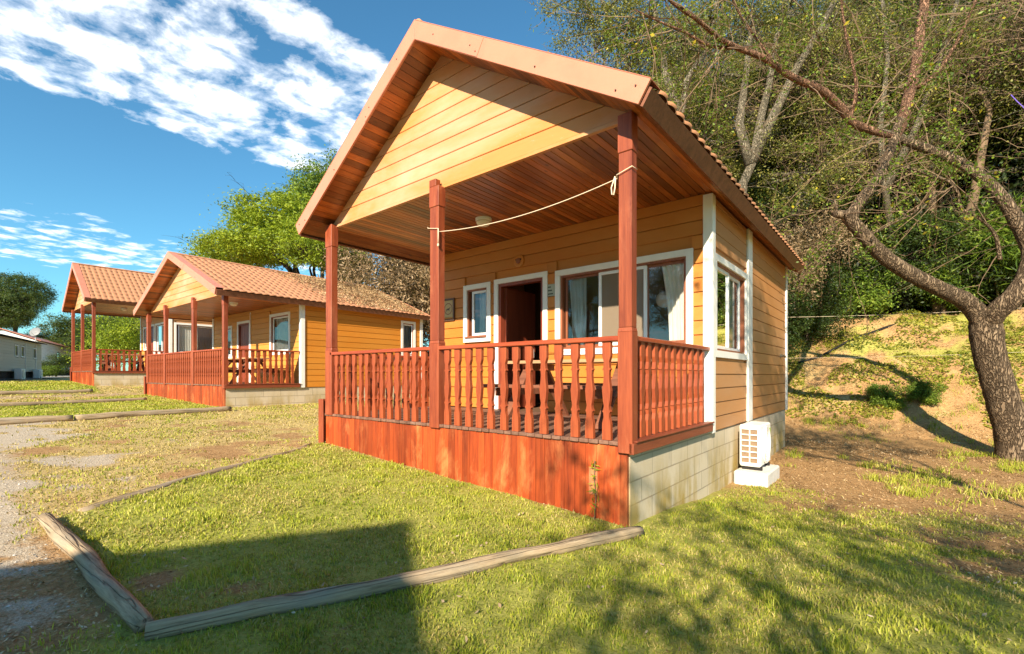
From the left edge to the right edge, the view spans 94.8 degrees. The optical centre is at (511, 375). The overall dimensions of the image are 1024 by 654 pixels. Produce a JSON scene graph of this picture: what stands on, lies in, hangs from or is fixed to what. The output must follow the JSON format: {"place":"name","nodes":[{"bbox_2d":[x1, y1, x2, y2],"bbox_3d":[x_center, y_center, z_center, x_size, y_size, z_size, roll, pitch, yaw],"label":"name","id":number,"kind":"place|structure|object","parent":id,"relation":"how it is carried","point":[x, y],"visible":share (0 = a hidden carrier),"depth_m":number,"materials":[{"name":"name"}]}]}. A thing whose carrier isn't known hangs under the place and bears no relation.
{"place":"outdoors","nodes":[
{"label":"outdoors","id":0,"kind":"place"},
{"bbox_2d":[25,376,69,378],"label":"road","id":1,"kind":"structure","parent":0,"point":[52,377],"depth_m":38.37,"materials":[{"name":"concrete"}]},
{"bbox_2d":[14,369,24,378],"bbox_3d":[-28.169,-0.064,26.970,0.320,0.600,0.800,0,0,-35],"label":"air conditioner","id":2,"kind":"object","parent":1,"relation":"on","point":[19,373],"visible":1,"depth_m":26.67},
{"bbox_2d":[0,428,138,636],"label":"gravel","id":3,"kind":"structure","parent":0,"point":[32,609],"depth_m":3.18,"materials":[{"name":"gravel"}]},
{"bbox_2d":[0,0,982,442],"label":"sky","id":4,"kind":"structure","parent":0,"point":[122,122],"materials":[{"name":"blue"}]},
{"bbox_2d":[0,377,1023,653],"bbox_3d":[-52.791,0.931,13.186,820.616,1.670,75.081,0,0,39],"label":"ground","id":5,"kind":"structure","parent":0,"point":[70,591],"depth_m":3.56,"materials":[{"name":"soil"}]},
{"bbox_2d":[0,334,46,379],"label":"mobile home","id":6,"kind":"object","parent":5,"relation":"on","point":[18,353],"visible":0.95,"depth_m":27.46,"materials":[{"name":"white metal"}]},
{"bbox_2d":[29,328,40,340],"bbox_3d":[-38.465,-1.736,37.982,0.704,4.265,0.580,0,0,35],"label":"satellite dish","id":7,"kind":"object","parent":6,"relation":"on","point":[34,331],"visible":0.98,"depth_m":38.04,"materials":[{"name":"grey paint"}]},
{"bbox_2d":[0,271,60,331],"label":"umbrella pine","id":8,"kind":"object","parent":5,"relation":"on","point":[20,305],"visible":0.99,"depth_m":58.20,"materials":[{"name":"green plant"}]},
{"bbox_2d":[0,328,70,375],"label":"mobile home","id":9,"kind":"object","parent":5,"relation":"on","point":[51,347],"visible":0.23,"depth_m":45.07,"materials":[{"name":"white painted siding"},{"name":"metal"},{"name":"glass"}]},
{"bbox_2d":[0,415,72,424],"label":"log","id":10,"kind":"object","parent":5,"relation":"on","point":[22,420],"visible":0.83,"depth_m":9.11,"materials":[{"name":"wood"}]},
{"bbox_2d":[33,369,42,378],"bbox_3d":[-30.447,-0.064,30.258,0.320,0.600,0.800,0,0,-35],"label":"air conditioner","id":11,"kind":"object","parent":5,"relation":"on","point":[37,373],"visible":1,"depth_m":29.95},
{"bbox_2d":[22,328,58,340],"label":"dark pine","id":12,"kind":"object","parent":5,"relation":"on","point":[40,335],"visible":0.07,"depth_m":62.75,"materials":[{"name":"green plant"}]},
{"bbox_2d":[0,389,92,394],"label":"log","id":13,"kind":"object","parent":5,"relation":"on","point":[41,391],"visible":0.88,"depth_m":16.34,"materials":[{"name":"wood"}]},
{"bbox_2d":[41,364,64,376],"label":"leafy shrub","id":14,"kind":"object","parent":5,"relation":"on","point":[49,370],"visible":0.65,"depth_m":36.00,"materials":[{"name":"green plant"}]},
{"bbox_2d":[41,350,70,376],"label":"evergreen shrub","id":15,"kind":"object","parent":5,"relation":"on","point":[60,360],"visible":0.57,"depth_m":37.76,"materials":[{"name":"green plant"}]},
{"bbox_2d":[32,310,103,352],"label":"dark pine","id":16,"kind":"object","parent":5,"relation":"on","point":[60,323],"visible":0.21,"depth_m":53.82,"materials":[{"name":"green plant"}]},
{"bbox_2d":[0,398,146,406],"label":"log","id":17,"kind":"object","parent":5,"relation":"on","point":[57,402],"visible":0.68,"depth_m":13.12,"materials":[{"name":"wood"}]},
{"bbox_2d":[47,314,139,370],"bbox_3d":[-33.091,-3.073,40.249,7.708,8.205,8.377,0,0,7],"label":"acacia shrub","id":18,"kind":"object","parent":5,"relation":"on","point":[122,340],"visible":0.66,"depth_m":38.63,"materials":[{"name":"green plant"}]},
{"bbox_2d":[37,513,154,633],"bbox_3d":[-2.824,1.218,3.107,2.343,0.220,0.136,0,0,36],"label":"log","id":19,"kind":"object","parent":5,"relation":"on","point":[123,602],"visible":0.97,"depth_m":2.82,"materials":[{"name":"wood"}]},
{"bbox_2d":[59,314,137,370],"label":"dark pine","id":20,"kind":"object","parent":5,"relation":"on","point":[77,338],"visible":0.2,"depth_m":50.67,"materials":[{"name":"green plant"}]},
{"bbox_2d":[62,262,211,385],"bbox_3d":[-17.629,-1.985,24.759,5.621,6.397,8.132,0,0,39],"label":"cabin","id":21,"kind":"object","parent":5,"relation":"on","point":[93,290],"visible":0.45,"depth_m":22.11,"materials":[{"name":"wood"}]},
{"bbox_2d":[96,354,144,370],"bbox_3d":[-18.309,-0.576,22.206,1.720,0.799,1.927,0,0,39],"label":"picnic table","id":22,"kind":"object","parent":21,"relation":"on","point":[137,363],"visible":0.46,"depth_m":22.07,"materials":[{"name":"brown wood"}]},
{"bbox_2d":[155,322,163,353],"bbox_3d":[-17.369,-1.812,23.352,1.890,1.590,0.112,0,0,39],"label":"window","id":23,"kind":"structure","parent":21,"relation":"in","point":[158,326],"depth_m":23.64,"materials":[{"name":"white paint"}]},
{"bbox_2d":[74,406,231,420],"bbox_3d":[-8.020,0.862,10.773,0.163,0.162,2.954,0,0,36],"label":"log","id":24,"kind":"object","parent":5,"relation":"on","point":[106,415],"visible":0.8,"depth_m":10.51,"materials":[{"name":"wood"}]},
{"bbox_2d":[0,380,364,542],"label":"grass patch","id":25,"kind":"object","parent":5,"relation":"on","point":[80,472],"visible":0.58,"depth_m":6.87,"materials":[{"name":"plant"}]},
{"bbox_2d":[77,443,311,511],"bbox_3d":[-3.398,1.139,5.639,0.109,0.189,3.262,0,0,11],"label":"log","id":26,"kind":"object","parent":5,"relation":"on","point":[142,491],"visible":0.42,"depth_m":4.86,"materials":[{"name":"wood"}]},
{"bbox_2d":[165,172,321,273],"bbox_3d":[-14.802,-5.144,27.620,16.687,11.953,7.717,0,0,39],"label":"acacia tree","id":27,"kind":"object","parent":5,"relation":"on","point":[243,245],"visible":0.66,"depth_m":24.83,"materials":[{"name":"green plant"}]},
{"bbox_2d":[133,251,429,406],"bbox_3d":[-8.426,-1.104,17.649,7.565,5.531,7.532,0,0,38],"label":"cabin","id":28,"kind":"object","parent":5,"relation":"on","point":[277,319],"visible":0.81,"depth_m":15.11,"materials":[{"name":"wood"}]},
{"bbox_2d":[174,322,211,351],"bbox_3d":[-15.649,-1.762,23.391,0.177,1.550,1.940,0,0,39],"label":"window","id":29,"kind":"structure","parent":28,"relation":"in","point":[204,332],"depth_m":23.20,"materials":[{"name":"white paint"}]},
{"bbox_2d":[228,326,232,357],"bbox_3d":[-10.808,-1.239,17.998,0.890,1.240,0.171,0,0,38],"label":"window","id":30,"kind":"structure","parent":28,"relation":"in","point":[230,337],"depth_m":18.05,"materials":[{"name":"white paint"}]},
{"bbox_2d":[221,357,284,383],"bbox_3d":[-8.382,-0.128,14.777,1.922,0.799,1.720,0,0,38],"label":"picnic table","id":31,"kind":"object","parent":28,"relation":"on","point":[230,360],"visible":0.45,"depth_m":14.48,"materials":[{"name":"brown wood"}]},
{"bbox_2d":[269,311,290,354],"bbox_3d":[-7.548,-1.349,15.447,1.370,1.360,0.177,0,0,38],"label":"window","id":32,"kind":"structure","parent":28,"relation":"in","point":[283,319],"depth_m":15.52,"materials":[{"name":"white paint"}]},
{"bbox_2d":[269,270,422,313],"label":"roof litter","id":33,"kind":"object","parent":28,"relation":"on","point":[350,289],"visible":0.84,"depth_m":17.64,"materials":[{"name":"brown plant"}]},
{"bbox_2d":[401,320,415,355],"bbox_3d":[-3.977,-1.354,17.865,0.177,1.370,0.690,0,0,38],"label":"window","id":34,"kind":"structure","parent":28,"relation":"in","point":[405,325],"depth_m":17.94,"materials":[{"name":"white paint"}]},
{"bbox_2d":[264,205,373,282],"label":"acacia tree","id":35,"kind":"object","parent":5,"relation":"on","point":[308,251],"visible":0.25,"depth_m":21.63,"materials":[{"name":"green plant"}]},
{"bbox_2d":[144,526,643,640],"bbox_3d":[-0.366,1.306,3.187,3.365,0.153,0.126,0,0,-30],"label":"log","id":36,"kind":"object","parent":5,"relation":"on","point":[220,616],"visible":0.89,"depth_m":2.85,"materials":[{"name":"wood"}]},
{"bbox_2d":[0,420,1018,652],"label":"fallen leaves","id":37,"kind":"object","parent":5,"relation":"on","point":[588,586],"visible":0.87,"depth_m":3.37,"materials":[{"name":"plant"}]},
{"bbox_2d":[0,314,1023,653],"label":"leaf litter","id":38,"kind":"object","parent":5,"relation":"on","point":[68,560],"visible":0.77,"depth_m":5.72,"materials":[{"name":"brown plant"}]},
{"bbox_2d":[296,19,805,526],"bbox_3d":[1.423,-1.093,8.682,5.812,6.179,8.152,0,0,39],"label":"cabin","id":39,"kind":"object","parent":5,"relation":"on","point":[450,131],"visible":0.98,"depth_m":5.99,"materials":[{"name":"wood"}]},
{"bbox_2d":[445,298,454,321],"bbox_3d":[-1.223,-1.249,9.024,0.345,0.430,0.030,0,0,39],"label":"wall plaque","id":40,"kind":"object","parent":39,"relation":"attached to","point":[449,307],"depth_m":8.99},
{"bbox_2d":[463,282,491,342],"bbox_3d":[-0.602,-1.131,8.607,0.675,1.055,0.203,0,0,39],"label":"window","id":41,"kind":"structure","parent":39,"relation":"in","point":[469,291],"depth_m":8.66,"materials":[{"name":"white paint"}]},
{"bbox_2d":[475,216,491,226],"bbox_3d":[-0.424,-2.267,7.001,0.240,0.122,0.240,0,0,39],"label":"ceiling lamp","id":42,"kind":"object","parent":39,"relation":"attached to","point":[481,220],"visible":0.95,"depth_m":6.92,"materials":[{"name":"white glass"}]},
{"bbox_2d":[514,255,524,267],"bbox_3d":[0.111,-1.924,7.927,0.220,0.220,0.048,0,0,39],"label":"wall vent","id":43,"kind":"object","parent":39,"relation":"attached to","point":[519,260],"depth_m":7.91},
{"bbox_2d":[428,166,637,245],"bbox_3d":[0.034,-1.696,5.001,2.704,0.284,0.122,0,0,39],"label":"clothes line","id":44,"kind":"object","parent":39,"relation":"attached to","point":[545,207],"visible":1,"depth_m":4.63,"materials":[{"name":"beige fabric"}]},
{"bbox_2d":[547,284,554,296],"bbox_3d":[0.623,-1.359,7.529,0.150,0.190,0.016,0,0,39],"label":"notice plate","id":45,"kind":"object","parent":39,"relation":"attached to","point":[550,289],"visible":1,"depth_m":7.52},
{"bbox_2d":[483,358,651,430],"bbox_3d":[0.860,0.207,6.045,2.021,0.799,1.720,0,0,39],"label":"picnic table","id":46,"kind":"object","parent":39,"relation":"on","point":[536,364],"visible":0.31,"depth_m":5.90,"materials":[{"name":"brown wood"}]},
{"bbox_2d":[555,248,693,354],"bbox_3d":[1.567,-0.984,6.857,2.150,1.340,0.176,0,0,39],"label":"window","id":47,"kind":"structure","parent":39,"relation":"in","point":[677,266],"depth_m":6.83,"materials":[{"name":"white paint"}]},
{"bbox_2d":[656,284,666,307],"bbox_3d":[2.262,-1.574,7.005,0.240,1.140,0.240,0,0,39],"label":"pendant lamp","id":48,"kind":"object","parent":39,"relation":"hanging from","point":[661,300],"visible":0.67,"depth_m":6.93,"materials":[{"name":"white glass"}]},
{"bbox_2d":[716,253,747,359],"bbox_3d":[3.091,-0.909,6.781,0.177,1.350,1.720,0,0,39],"label":"window","id":49,"kind":"structure","parent":39,"relation":"in","point":[731,282],"depth_m":6.99,"materials":[{"name":"white paint"}]},
{"bbox_2d":[587,460,599,519],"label":"weed","id":50,"kind":"object","parent":5,"relation":"on","point":[593,489],"visible":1,"depth_m":4.36,"materials":[{"name":"green plant"}]},
{"bbox_2d":[525,0,704,85],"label":"slender tree","id":51,"kind":"object","parent":5,"relation":"on","point":[599,42],"visible":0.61,"depth_m":13.90,"materials":[{"name":"green plant"}]},
{"bbox_2d":[734,464,779,486],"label":"concrete plinth","id":52,"kind":"structure","parent":5,"relation":"on","point":[767,476],"depth_m":6.70,"materials":[{"name":"concrete"}]},
{"bbox_2d":[740,409,770,470],"bbox_3d":[3.637,0.937,7.086,0.398,0.887,0.766,0,0,39],"label":"air conditioner","id":53,"kind":"object","parent":52,"relation":"on","point":[755,443],"visible":1,"depth_m":6.80,"materials":[{"name":"metal"}]},
{"bbox_2d":[529,0,1023,461],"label":"leaning tree","id":54,"kind":"object","parent":5,"relation":"on","point":[1004,405],"visible":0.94,"depth_m":8.51,"materials":[{"name":"brown plant"}]},
{"bbox_2d":[782,314,1023,507],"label":"weed tufts","id":55,"kind":"object","parent":5,"relation":"on","point":[924,475],"visible":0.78,"depth_m":8.02,"materials":[{"name":"green plant"}]},
{"bbox_2d":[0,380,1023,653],"bbox_3d":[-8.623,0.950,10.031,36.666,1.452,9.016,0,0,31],"label":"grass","id":56,"kind":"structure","parent":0,"point":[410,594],"depth_m":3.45,"materials":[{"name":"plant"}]},
{"bbox_2d":[785,304,1023,445],"bbox_3d":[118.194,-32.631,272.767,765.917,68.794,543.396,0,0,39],"label":"hillside","id":57,"kind":"structure","parent":0,"point":[963,399],"depth_m":13.13,"materials":[{"name":"soil"}]},
{"bbox_2d":[275,139,336,277],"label":"broadleaf tree","id":58,"kind":"object","parent":57,"relation":"on","point":[308,182],"visible":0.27,"depth_m":31.79,"materials":[{"name":"green plant"}]},
{"bbox_2d":[314,245,429,351],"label":"dry hanging tree","id":59,"kind":"object","parent":57,"relation":"on","point":[366,269],"visible":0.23,"depth_m":20.99,"materials":[{"name":"brown plant"}]},
{"bbox_2d":[338,250,429,390],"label":"dry hanging tree","id":60,"kind":"object","parent":57,"relation":"on","point":[402,297],"visible":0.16,"depth_m":20.62,"materials":[{"name":"brown plant"}]},
{"bbox_2d":[399,260,429,290],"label":"dry hanging tree","id":61,"kind":"object","parent":57,"relation":"on","point":[428,269],"visible":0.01,"depth_m":19.27,"materials":[{"name":"brown plant"}]},
{"bbox_2d":[545,3,694,121],"bbox_3d":[3.045,-6.742,20.009,11.438,14.081,12.251,0,0,40],"label":"bare twiggy tree","id":62,"kind":"object","parent":57,"relation":"on","point":[601,52],"visible":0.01,"depth_m":17.30,"materials":[{"name":"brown plant"}]},
{"bbox_2d":[548,0,766,119],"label":"slender tree","id":63,"kind":"object","parent":57,"relation":"on","point":[692,49],"visible":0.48,"depth_m":13.42,"materials":[{"name":"green plant"}]},
{"bbox_2d":[579,11,769,187],"bbox_3d":[4.530,-6.602,19.398,10.093,12.425,10.810,0,0,21],"label":"bare twiggy tree","id":64,"kind":"object","parent":57,"relation":"on","point":[714,117],"visible":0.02,"depth_m":15.45,"materials":[{"name":"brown plant"}]},
{"bbox_2d":[596,1,794,181],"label":"olive tree","id":65,"kind":"object","parent":57,"relation":"on","point":[699,122],"visible":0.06,"depth_m":16.36,"materials":[{"name":"green plant"}]},
{"bbox_2d":[628,0,767,132],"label":"casuarina tree","id":66,"kind":"object","parent":57,"relation":"on","point":[692,32],"visible":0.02,"depth_m":21.77,"materials":[{"name":"green plant"}]},
{"bbox_2d":[658,54,740,173],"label":"ivy clad tree","id":67,"kind":"object","parent":57,"relation":"on","point":[708,93],"visible":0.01,"depth_m":19.28,"materials":[{"name":"green plant"}]},
{"bbox_2d":[654,0,810,220],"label":"casuarina tree","id":68,"kind":"object","parent":57,"relation":"on","point":[732,82],"visible":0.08,"depth_m":18.93,"materials":[{"name":"green plant"}]},
{"bbox_2d":[678,64,821,217],"bbox_3d":[7.276,-6.127,19.383,9.312,10.286,8.278,0,0,-1],"label":"olive tree","id":69,"kind":"object","parent":57,"relation":"on","point":[727,155],"visible":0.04,"depth_m":17.33,"materials":[{"name":"green plant"}]},
{"bbox_2d":[696,0,833,130],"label":"ivy clad tree","id":70,"kind":"object","parent":57,"relation":"on","point":[743,3],"visible":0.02,"depth_m":21.66,"materials":[{"name":"green plant"}]},
{"bbox_2d":[727,0,836,116],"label":"casuarina tree","id":71,"kind":"object","parent":57,"relation":"on","point":[792,22],"depth_m":22.38,"materials":[{"name":"green plant"}]},
{"bbox_2d":[721,40,852,307],"bbox_3d":[10.454,-7.150,19.144,6.270,10.925,6.183,0,0,7],"label":"ivy clad tree","id":72,"kind":"object","parent":57,"relation":"on","point":[769,165],"visible":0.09,"depth_m":17.60,"materials":[{"name":"green plant"}]},
{"bbox_2d":[682,0,914,192],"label":"slender tree","id":73,"kind":"object","parent":57,"relation":"on","point":[750,162],"visible":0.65,"depth_m":15.10,"materials":[{"name":"green plant"}]},
{"bbox_2d":[748,146,863,289],"bbox_3d":[9.285,-5.238,18.284,7.413,7.928,9.735,0,0,37],"label":"evergreen shrub","id":74,"kind":"object","parent":57,"relation":"on","point":[760,200],"visible":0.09,"depth_m":16.54,"materials":[{"name":"green plant"}]},
{"bbox_2d":[788,254,830,366],"bbox_3d":[7.773,-1.768,15.314,4.292,4.590,5.636,0,0,29],"label":"evergreen shrub","id":75,"kind":"object","parent":57,"relation":"on","point":[799,325],"visible":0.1,"depth_m":14.34,"materials":[{"name":"green plant"}]},
{"bbox_2d":[757,188,883,341],"bbox_3d":[9.433,-3.581,16.358,6.270,5.849,5.212,0,0,-23],"label":"dry hanging tree","id":76,"kind":"object","parent":57,"relation":"on","point":[801,237],"visible":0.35,"depth_m":15.47,"materials":[{"name":"brown plant"}]},
{"bbox_2d":[719,57,938,307],"bbox_3d":[10.115,-5.693,17.181,8.315,9.184,7.391,0,0,-33],"label":"olive tree","id":77,"kind":"object","parent":57,"relation":"on","point":[741,169],"visible":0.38,"depth_m":15.97,"materials":[{"name":"green plant"}]},
{"bbox_2d":[788,239,879,344],"bbox_3d":[9.830,-2.607,15.947,3.902,4.173,5.124,0,0,22],"label":"evergreen shrub","id":78,"kind":"object","parent":57,"relation":"on","point":[826,307],"visible":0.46,"depth_m":15.16,"materials":[{"name":"green plant"}]},
{"bbox_2d":[736,0,962,310],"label":"casuarina tree","id":79,"kind":"object","parent":57,"relation":"on","point":[861,2],"visible":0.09,"depth_m":17.38,"materials":[{"name":"green plant"}]},
{"bbox_2d":[739,0,971,313],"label":"ivy clad tree","id":80,"kind":"object","parent":57,"relation":"on","point":[881,207],"visible":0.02,"depth_m":16.79,"materials":[{"name":"green plant"}]},
{"bbox_2d":[788,316,923,363],"bbox_3d":[11.083,-1.136,15.131,4.884,1.635,0.404,0,0,-2],"label":"irrigation pipe","id":81,"kind":"object","parent":57,"relation":"on","point":[836,347],"visible":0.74,"depth_m":14.97,"materials":[{"name":"plastic"}]},
{"bbox_2d":[695,0,1020,205],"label":"olive tree","id":82,"kind":"object","parent":57,"relation":"on","point":[753,75],"visible":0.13,"depth_m":16.49,"materials":[{"name":"green plant"}]},
{"bbox_2d":[706,0,1021,315],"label":"bare twiggy tree","id":83,"kind":"object","parent":57,"relation":"on","point":[822,145],"visible":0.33,"depth_m":15.40,"materials":[{"name":"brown plant"}]},
{"bbox_2d":[804,215,926,314],"bbox_3d":[12.507,-4.393,17.522,4.962,5.419,4.782,0,0,34],"label":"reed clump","id":84,"kind":"object","parent":57,"relation":"on","point":[893,242],"visible":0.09,"depth_m":16.23,"materials":[{"name":"green plant"}]},
{"bbox_2d":[819,257,913,331],"bbox_3d":[11.827,-2.621,16.266,3.765,2.833,3.956,0,0,-15],"label":"leafy shrub","id":85,"kind":"object","parent":57,"relation":"on","point":[868,295],"visible":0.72,"depth_m":15.69,"materials":[{"name":"green plant"}]},
{"bbox_2d":[785,60,973,316],"bbox_3d":[12.954,-7.019,17.627,6.270,10.925,6.183,0,0,35],"label":"ivy clad tree","id":86,"kind":"object","parent":57,"relation":"on","point":[872,202],"visible":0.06,"depth_m":16.21,"materials":[{"name":"green plant"}]},
{"bbox_2d":[856,381,913,418],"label":"leafy shrub","id":87,"kind":"object","parent":57,"relation":"on","point":[876,393],"visible":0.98,"depth_m":12.29,"materials":[{"name":"green plant"}]},
{"bbox_2d":[770,0,1023,313],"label":"bare twiggy tree","id":88,"kind":"object","parent":57,"relation":"on","point":[986,126],"visible":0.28,"depth_m":14.59,"materials":[{"name":"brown plant"}]},
{"bbox_2d":[785,309,1023,428],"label":"ground cover","id":89,"kind":"object","parent":57,"relation":"on","point":[881,364],"visible":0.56,"depth_m":13.37,"materials":[{"name":"green plant"}]},
{"bbox_2d":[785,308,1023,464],"bbox_3d":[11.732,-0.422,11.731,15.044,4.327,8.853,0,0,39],"label":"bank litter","id":90,"kind":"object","parent":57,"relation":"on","point":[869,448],"visible":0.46,"depth_m":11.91,"materials":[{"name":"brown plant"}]},
{"bbox_2d":[812,0,1023,311],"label":"olive tree","id":91,"kind":"object","parent":57,"relation":"on","point":[953,85],"visible":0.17,"depth_m":14.84,"materials":[{"name":"green plant"}]},
{"bbox_2d":[819,0,1022,313],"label":"slender tree","id":92,"kind":"object","parent":57,"relation":"on","point":[887,59],"visible":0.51,"depth_m":14.59,"materials":[{"name":"green plant"}]},
{"bbox_2d":[830,0,1023,310],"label":"ivy clad tree","id":93,"kind":"object","parent":57,"relation":"on","point":[1010,191],"visible":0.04,"depth_m":16.19,"materials":[{"name":"green plant"}]},
{"bbox_2d":[843,164,1013,312],"bbox_3d":[13.620,-4.061,16.040,4.682,5.008,6.148,0,0,18],"label":"evergreen shrub","id":94,"kind":"object","parent":57,"relation":"on","point":[917,240],"visible":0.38,"depth_m":14.94,"materials":[{"name":"green plant"}]},
{"bbox_2d":[902,377,954,406],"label":"leafy shrub","id":95,"kind":"object","parent":57,"relation":"on","point":[929,396],"visible":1,"depth_m":11.98,"materials":[{"name":"green plant"}]},
{"bbox_2d":[843,0,1023,310],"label":"casuarina tree","id":96,"kind":"object","parent":57,"relation":"on","point":[937,1],"visible":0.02,"depth_m":16.54,"materials":[{"name":"green plant"}]},
{"bbox_2d":[888,255,994,314],"bbox_3d":[13.795,-2.627,15.242,3.758,2.691,3.577,0,0,-2],"label":"leafy shrub","id":97,"kind":"object","parent":57,"relation":"on","point":[945,272],"visible":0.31,"depth_m":15.08,"materials":[{"name":"green plant"}]},
{"bbox_2d":[875,0,1023,313],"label":"ivy clad tree","id":98,"kind":"object","parent":57,"relation":"on","point":[963,189],"visible":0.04,"depth_m":15.75,"materials":[{"name":"green plant"}]},
{"bbox_2d":[880,0,1023,204],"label":"olive tree","id":99,"kind":"object","parent":57,"relation":"on","point":[1001,170],"visible":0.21,"depth_m":14.66,"materials":[{"name":"green plant"}]},
{"bbox_2d":[898,172,1023,310],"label":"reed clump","id":100,"kind":"object","parent":57,"relation":"on","point":[954,242],"visible":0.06,"depth_m":15.23,"materials":[{"name":"green plant"}]},
{"bbox_2d":[899,0,1023,207],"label":"bare twiggy tree","id":101,"kind":"object","parent":57,"relation":"on","point":[1007,39],"visible":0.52,"depth_m":13.36,"materials":[{"name":"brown plant"}]},
{"bbox_2d":[902,180,1023,311],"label":"evergreen shrub","id":102,"kind":"object","parent":57,"relation":"on","point":[990,290],"visible":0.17,"depth_m":14.46,"materials":[{"name":"green plant"}]},
{"bbox_2d":[910,0,1023,212],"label":"ivy clad tree","id":103,"kind":"object","parent":57,"relation":"on","point":[1020,180],"visible":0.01,"depth_m":16.49,"materials":[{"name":"green plant"}]},
{"bbox_2d":[925,182,1023,309],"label":"reed clump","id":104,"kind":"object","parent":57,"relation":"on","point":[1011,250],"visible":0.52,"depth_m":13.98,"materials":[{"name":"green plant"}]},
{"bbox_2d":[941,1,1023,205],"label":"casuarina tree","id":105,"kind":"object","parent":57,"relation":"on","point":[992,124],"visible":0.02,"depth_m":16.33,"materials":[{"name":"green plant"}]},
{"bbox_2d":[947,10,1023,295],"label":"ivy clad tree","id":106,"kind":"object","parent":57,"relation":"on","point":[989,159],"visible":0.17,"depth_m":15.13,"materials":[{"name":"green plant"}]},
{"bbox_2d":[947,5,1023,126],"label":"olive tree","id":107,"kind":"object","parent":57,"relation":"on","point":[991,65],"visible":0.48,"depth_m":13.67,"materials":[{"name":"green plant"}]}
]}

